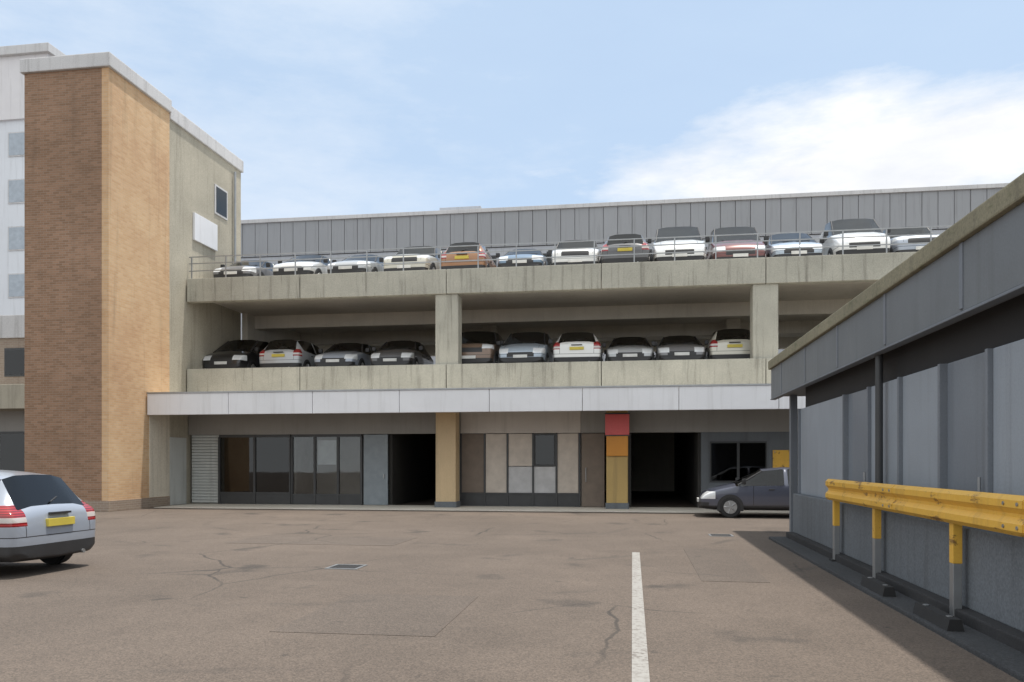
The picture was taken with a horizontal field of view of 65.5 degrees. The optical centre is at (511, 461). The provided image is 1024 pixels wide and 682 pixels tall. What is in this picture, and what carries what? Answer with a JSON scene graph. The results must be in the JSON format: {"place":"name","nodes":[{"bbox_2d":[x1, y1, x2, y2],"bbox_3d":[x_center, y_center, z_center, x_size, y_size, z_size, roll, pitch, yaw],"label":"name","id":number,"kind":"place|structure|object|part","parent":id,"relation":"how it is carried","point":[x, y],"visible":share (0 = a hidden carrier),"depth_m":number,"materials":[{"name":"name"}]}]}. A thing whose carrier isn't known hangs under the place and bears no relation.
{"place":"outdoors","nodes":[
{"label":"outdoors","id":0,"kind":"place"},
{"bbox_2d":[0,315,23,470],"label":"shop building","id":1,"kind":"structure","parent":0,"point":[11,392],"depth_m":34.05,"materials":[{"name":"concrete"}]},
{"bbox_2d":[0,431,23,470],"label":"shop window","id":2,"kind":"structure","parent":1,"relation":"in","point":[11,443],"depth_m":34.10,"materials":[{"name":"grey glass"}]},
{"bbox_2d":[4,348,23,376],"bbox_3d":[-21.002,-4.260,34.000,1.500,1.217,0.045,0,0,9],"label":"window","id":3,"kind":"structure","parent":1,"relation":"in","point":[13,357],"depth_m":34.02,"materials":[{"name":"grey glass"}]},
{"bbox_2d":[0,42,64,314],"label":"office block","id":4,"kind":"structure","parent":0,"point":[11,189],"depth_m":55.77,"materials":[{"name":"white paint"}]},
{"bbox_2d":[8,273,23,297],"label":"window","id":5,"kind":"structure","parent":4,"relation":"in","point":[15,280],"depth_m":55.75,"materials":[{"name":"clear glass"}]},
{"bbox_2d":[8,226,23,250],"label":"window","id":6,"kind":"structure","parent":4,"relation":"in","point":[15,233],"depth_m":55.75,"materials":[{"name":"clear glass"}]},
{"bbox_2d":[8,179,23,203],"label":"window","id":7,"kind":"structure","parent":4,"relation":"in","point":[15,186],"depth_m":55.75,"materials":[{"name":"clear glass"}]},
{"bbox_2d":[8,131,23,156],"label":"window","id":8,"kind":"structure","parent":4,"relation":"in","point":[15,139],"depth_m":55.75,"materials":[{"name":"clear glass"}]},
{"bbox_2d":[20,52,171,511],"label":"brick tower","id":9,"kind":"structure","parent":0,"point":[96,252],"depth_m":25.86,"materials":[{"name":"brown brick"}]},
{"bbox_2d":[154,503,788,513],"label":"pavement","id":10,"kind":"structure","parent":0,"point":[474,508],"depth_m":27.00,"materials":[{"name":"concrete"}]},
{"bbox_2d":[0,490,1020,681],"bbox_3d":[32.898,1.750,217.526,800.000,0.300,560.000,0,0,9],"label":"ground","id":11,"kind":"structure","parent":0,"point":[165,595],"depth_m":8.94,"materials":[{"name":"grey asphalt"}]},
{"bbox_2d":[0,470,95,564],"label":"parked car","id":12,"kind":"object","parent":11,"relation":"on","point":[48,519],"visible":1,"depth_m":11.42,"materials":[{"name":"silver paint"}]},
{"bbox_3d":[-6.866,0.427,11.649,0.340,0.483,1.305,0,0,11],"label":"rear window","id":13,"kind":"part","parent":12,"relation":"part of","materials":[{"name":"grey glass"}]},
{"bbox_2d":[169,107,242,505],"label":"stair block","id":14,"kind":"structure","parent":11,"relation":"on","point":[205,170],"depth_m":30.47,"materials":[{"name":"concrete"}]},
{"bbox_2d":[214,184,227,220],"bbox_3d":[-11.893,-10.600,32.544,0.068,1.200,1.000,0,0,9],"label":"window","id":15,"kind":"structure","parent":14,"relation":"in","point":[220,195],"depth_m":32.46,"materials":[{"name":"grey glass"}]},
{"bbox_2d":[325,564,366,569],"bbox_3d":[-2.517,1.619,12.113,0.500,0.061,0.500,0,0,9],"label":"drain grate","id":16,"kind":"object","parent":11,"relation":"on","point":[348,566],"visible":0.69,"depth_m":12.12,"materials":[{"name":"metal"}]},
{"bbox_2d":[146,225,951,508],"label":"car park","id":17,"kind":"structure","parent":11,"relation":"on","point":[448,428],"depth_m":28.58,"materials":[{"name":"concrete"}]},
{"bbox_2d":[203,340,268,368],"bbox_3d":[-10.958,-4.225,33.159,2.120,1.711,4.534,0,0,9],"label":"parked car","id":18,"kind":"object","parent":17,"relation":"on","point":[238,354],"visible":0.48,"depth_m":31.40,"materials":[{"name":"black paint"}]},
{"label":"side window","id":19,"kind":"part","parent":18,"relation":"part of","materials":[{"name":"black glass"}]},
{"bbox_2d":[213,260,273,277],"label":"parked car","id":20,"kind":"object","parent":17,"relation":"on","point":[243,273],"visible":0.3,"depth_m":30.91,"materials":[{"name":"grey paint"}]},
{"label":"side window","id":21,"kind":"part","parent":20,"relation":"part of","materials":[{"name":"grey glass"}]},
{"bbox_2d":[218,434,290,503],"bbox_3d":[-9.626,0.280,29.825,2.907,2.600,0.120,0,0,9],"label":"shop window","id":22,"kind":"structure","parent":17,"relation":"in","point":[247,464],"depth_m":29.79,"materials":[{"name":"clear glass"}]},
{"bbox_2d":[259,340,320,367],"bbox_3d":[-8.690,-4.120,32.634,2.040,1.500,3.984,0,0,9],"label":"parked car","id":23,"kind":"object","parent":17,"relation":"on","point":[286,353],"visible":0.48,"depth_m":30.83,"materials":[{"name":"silver paint"}]},
{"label":"rear window","id":24,"kind":"part","parent":23,"relation":"part of","materials":[{"name":"black glass"}]},
{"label":"side window","id":25,"kind":"part","parent":23,"relation":"part of","materials":[{"name":"black glass"}]},
{"bbox_2d":[273,255,329,275],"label":"parked car","id":26,"kind":"object","parent":17,"relation":"on","point":[305,270],"visible":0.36,"depth_m":30.32,"materials":[{"name":"white paint"}]},
{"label":"side window","id":27,"kind":"part","parent":26,"relation":"part of","materials":[{"name":"grey glass"}]},
{"bbox_2d":[291,434,362,504],"bbox_3d":[-6.842,0.280,29.404,2.773,2.600,0.120,0,0,9],"label":"shop window","id":28,"kind":"structure","parent":17,"relation":"in","point":[314,436],"depth_m":29.38,"materials":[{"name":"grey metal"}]},
{"bbox_2d":[314,343,376,366],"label":"parked car","id":29,"kind":"object","parent":17,"relation":"on","point":[349,354],"visible":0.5,"depth_m":30.71,"materials":[{"name":"grey paint"}]},
{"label":"side window","id":30,"kind":"part","parent":29,"relation":"part of","materials":[{"name":"black glass"}]},
{"bbox_2d":[327,255,383,273],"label":"parked car","id":31,"kind":"object","parent":17,"relation":"on","point":[357,268],"visible":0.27,"depth_m":30.00,"materials":[{"name":"silver paint"}]},
{"bbox_2d":[364,434,387,504],"bbox_3d":[-4.980,0.285,29.107,0.916,2.570,0.130,0,0,9],"label":"service door","id":32,"kind":"structure","parent":17,"relation":"in","point":[375,446],"depth_m":29.09,"materials":[{"name":"metal"}]},
{"bbox_2d":[370,341,433,365],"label":"parked car","id":33,"kind":"object","parent":17,"relation":"on","point":[402,353],"visible":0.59,"depth_m":30.48,"materials":[{"name":"grey paint"}]},
{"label":"side window","id":34,"kind":"part","parent":33,"relation":"part of","materials":[{"name":"black glass"}]},
{"bbox_2d":[384,246,442,270],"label":"parked car","id":35,"kind":"object","parent":17,"relation":"on","point":[413,266],"visible":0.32,"depth_m":29.79,"materials":[{"name":"beige paint"}]},
{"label":"side window","id":36,"kind":"part","parent":35,"relation":"part of","materials":[{"name":"grey glass"}]},
{"bbox_2d":[441,242,496,269],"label":"parked car","id":37,"kind":"object","parent":17,"relation":"on","point":[464,264],"visible":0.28,"depth_m":29.42,"materials":[{"name":"orange paint"}]},
{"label":"rear window","id":38,"kind":"part","parent":37,"relation":"part of","materials":[{"name":"grey glass"}]},
{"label":"side window","id":39,"kind":"part","parent":37,"relation":"part of","materials":[{"name":"grey glass"}]},
{"bbox_2d":[462,331,503,363],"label":"parked car","id":40,"kind":"object","parent":17,"relation":"on","point":[478,347],"visible":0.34,"depth_m":29.46,"materials":[{"name":"brown paint"}]},
{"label":"side window","id":41,"kind":"part","parent":40,"relation":"part of","materials":[{"name":"black glass"}]},
{"bbox_2d":[496,249,550,266],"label":"parked car","id":42,"kind":"object","parent":17,"relation":"on","point":[526,262],"visible":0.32,"depth_m":29.04,"materials":[{"name":"blue paint"}]},
{"bbox_2d":[497,332,553,362],"bbox_3d":[0.692,-4.225,31.178,2.120,1.711,4.534,0,0,10],"label":"parked car","id":43,"kind":"object","parent":17,"relation":"on","point":[525,347],"visible":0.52,"depth_m":29.31,"materials":[{"name":"metal"}]},
{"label":"side window","id":44,"kind":"part","parent":43,"relation":"part of","materials":[{"name":"black glass"}]},
{"bbox_2d":[534,434,555,465],"bbox_3d":[1.166,-0.425,28.213,0.768,1.150,0.080,0,0,9],"label":"window","id":45,"kind":"structure","parent":17,"relation":"in","point":[544,444],"depth_m":28.17,"materials":[{"name":"grey glass"}]},
{"bbox_2d":[548,240,600,264],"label":"parked car","id":46,"kind":"object","parent":17,"relation":"on","point":[574,260],"visible":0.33,"depth_m":28.86,"materials":[{"name":"white paint"}]},
{"bbox_2d":[553,332,605,365],"bbox_3d":[2.679,-4.115,31.179,2.080,1.491,4.634,0,0,8],"label":"parked car","id":47,"kind":"object","parent":17,"relation":"on","point":[577,346],"visible":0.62,"depth_m":28.97,"materials":[{"name":"white paint"}]},
{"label":"rear window","id":48,"kind":"part","parent":47,"relation":"part of","materials":[{"name":"black glass"}]},
{"bbox_2d":[582,433,604,506],"bbox_3d":[2.842,0.285,27.915,0.794,2.570,0.148,0,0,9],"label":"shop door","id":49,"kind":"structure","parent":17,"relation":"in","point":[593,444],"depth_m":27.91,"materials":[{"name":"wood"}]},
{"bbox_2d":[605,413,629,455],"bbox_3d":[3.527,-0.920,26.699,0.840,1.440,0.092,0,0,9],"label":"hanging sign","id":50,"kind":"object","parent":17,"relation":"attached to","point":[616,429],"visible":1,"depth_m":26.67,"materials":[{"name":"red plastic"}]},
{"bbox_2d":[601,234,651,267],"bbox_3d":[4.324,-7.550,30.186,2.040,1.500,3.984,0,0,9],"label":"parked car","id":51,"kind":"object","parent":17,"relation":"on","point":[625,258],"visible":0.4,"depth_m":28.32,"materials":[{"name":"grey paint"}]},
{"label":"rear window","id":52,"kind":"part","parent":51,"relation":"part of","materials":[{"name":"grey glass"}]},
{"bbox_2d":[602,337,657,360],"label":"parked car","id":53,"kind":"object","parent":17,"relation":"on","point":[629,348],"visible":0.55,"depth_m":28.98,"materials":[{"name":"silver paint"}]},
{"bbox_2d":[647,226,709,261],"bbox_3d":[6.293,-7.824,30.428,2.220,2.048,4.934,0,0,9],"label":"parked van","id":54,"kind":"object","parent":17,"relation":"on","point":[677,231],"visible":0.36,"depth_m":28.39,"materials":[{"name":"white paint"}]},
{"bbox_2d":[652,336,708,359],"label":"parked car","id":55,"kind":"object","parent":17,"relation":"on","point":[680,347],"visible":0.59,"depth_m":28.55,"materials":[{"name":"grey paint"}]},
{"bbox_2d":[710,441,737,481],"bbox_3d":[7.241,0.000,27.216,0.950,1.400,0.075,0,0,9],"label":"window","id":56,"kind":"structure","parent":17,"relation":"in","point":[723,454],"depth_m":27.18,"materials":[{"name":"black glass"}]},
{"bbox_2d":[705,329,749,358],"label":"parked car","id":57,"kind":"object","parent":17,"relation":"on","point":[729,344],"visible":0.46,"depth_m":28.27,"materials":[{"name":"beige paint"}]},
{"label":"rear window","id":58,"kind":"part","parent":57,"relation":"part of","materials":[{"name":"black glass"}]},
{"bbox_2d":[705,227,767,258],"bbox_3d":[8.401,-7.824,30.449,2.220,2.048,4.934,0,0,8],"label":"parked car","id":59,"kind":"object","parent":17,"relation":"on","point":[734,246],"visible":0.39,"depth_m":28.56,"materials":[{"name":"red paint"}]},
{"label":"side window","id":60,"kind":"part","parent":59,"relation":"part of","materials":[{"name":"grey glass"}]},
{"bbox_2d":[738,441,766,477],"bbox_3d":[8.175,0.000,27.074,0.950,1.400,0.075,0,0,9],"label":"window","id":61,"kind":"structure","parent":17,"relation":"in","point":[752,455],"depth_m":27.05,"materials":[{"name":"black glass"}]},
{"bbox_2d":[773,450,788,467],"bbox_3d":[9.181,-0.075,26.903,0.720,0.650,0.046,0,0,9],"label":"wall sign","id":62,"kind":"object","parent":17,"relation":"attached to","point":[780,458],"visible":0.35,"depth_m":26.90,"materials":[{"name":"metal"}]},
{"bbox_2d":[764,233,823,256],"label":"parked car","id":63,"kind":"object","parent":17,"relation":"on","point":[791,252],"visible":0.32,"depth_m":27.93,"materials":[{"name":"white paint"}]},
{"bbox_2d":[817,218,890,254],"bbox_3d":[12.395,-7.824,29.464,2.220,2.048,4.934,0,0,10],"label":"parked car","id":64,"kind":"object","parent":17,"relation":"on","point":[846,224],"visible":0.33,"depth_m":27.71,"materials":[{"name":"white paint"}]},
{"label":"side window","id":65,"kind":"part","parent":64,"relation":"part of","materials":[{"name":"grey glass"}]},
{"bbox_2d":[883,226,938,252],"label":"parked car","id":66,"kind":"object","parent":17,"relation":"on","point":[908,239],"visible":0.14,"depth_m":27.26,"materials":[{"name":"white paint"}]},
{"bbox_2d":[632,552,649,681],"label":"painted bay line","id":67,"kind":"object","parent":11,"relation":"on","point":[640,668],"visible":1,"depth_m":7.57,"materials":[{"name":"paint"}]},
{"bbox_2d":[708,534,733,536],"bbox_3d":[4.540,1.619,17.316,0.500,0.061,0.500,0,0,9],"label":"drain grate","id":68,"kind":"object","parent":11,"relation":"on","point":[725,535],"visible":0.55,"depth_m":17.25,"materials":[{"name":"metal"}]},
{"bbox_2d":[697,467,797,517],"bbox_3d":[7.744,0.875,23.304,4.534,1.451,2.080,0,0,11],"label":"parked car","id":69,"kind":"object","parent":11,"relation":"on","point":[763,489],"visible":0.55,"depth_m":22.65,"materials":[{"name":"paint"}]},
{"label":"side window","id":70,"kind":"part","parent":69,"relation":"part of","materials":[{"name":"grey glass"}]},
{"bbox_2d":[768,173,1023,652],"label":"side wing","id":71,"kind":"structure","parent":11,"relation":"on","point":[909,371],"depth_m":9.02,"materials":[{"name":"painted metal cladding"},{"name":"concrete"}]},
{"bbox_2d":[0,0,1023,219],"label":"sky","id":72,"kind":"structure","parent":0,"point":[327,107],"materials":[{"name":"blue"}]},
{"bbox_2d":[241,183,1008,363],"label":"clad building","id":73,"kind":"structure","parent":0,"point":[882,208],"depth_m":61.67,"materials":[{"name":"metal"}]},
{"bbox_2d":[769,536,1023,681],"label":"kerbside pavement","id":74,"kind":"structure","parent":0,"point":[999,655],"depth_m":7.57,"materials":[{"name":"grey concrete"}]},
{"bbox_2d":[860,576,895,596],"bbox_3d":[4.405,1.492,9.599,0.150,0.116,0.900,0,0,9],"label":"wheel stop","id":75,"kind":"object","parent":74,"relation":"on","point":[877,586],"visible":1,"depth_m":9.43,"materials":[{"name":"concrete"}]},
{"bbox_2d":[825,479,1023,615],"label":"guard rail","id":76,"kind":"object","parent":74,"relation":"on","point":[956,510],"visible":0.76,"depth_m":7.91,"materials":[{"name":"metal"}]},
{"bbox_2d":[913,602,963,631],"bbox_3d":[4.121,1.492,7.721,0.150,0.116,0.900,0,0,9],"label":"wheel stop","id":77,"kind":"object","parent":74,"relation":"on","point":[945,621],"visible":1,"depth_m":7.57,"materials":[{"name":"concrete"}]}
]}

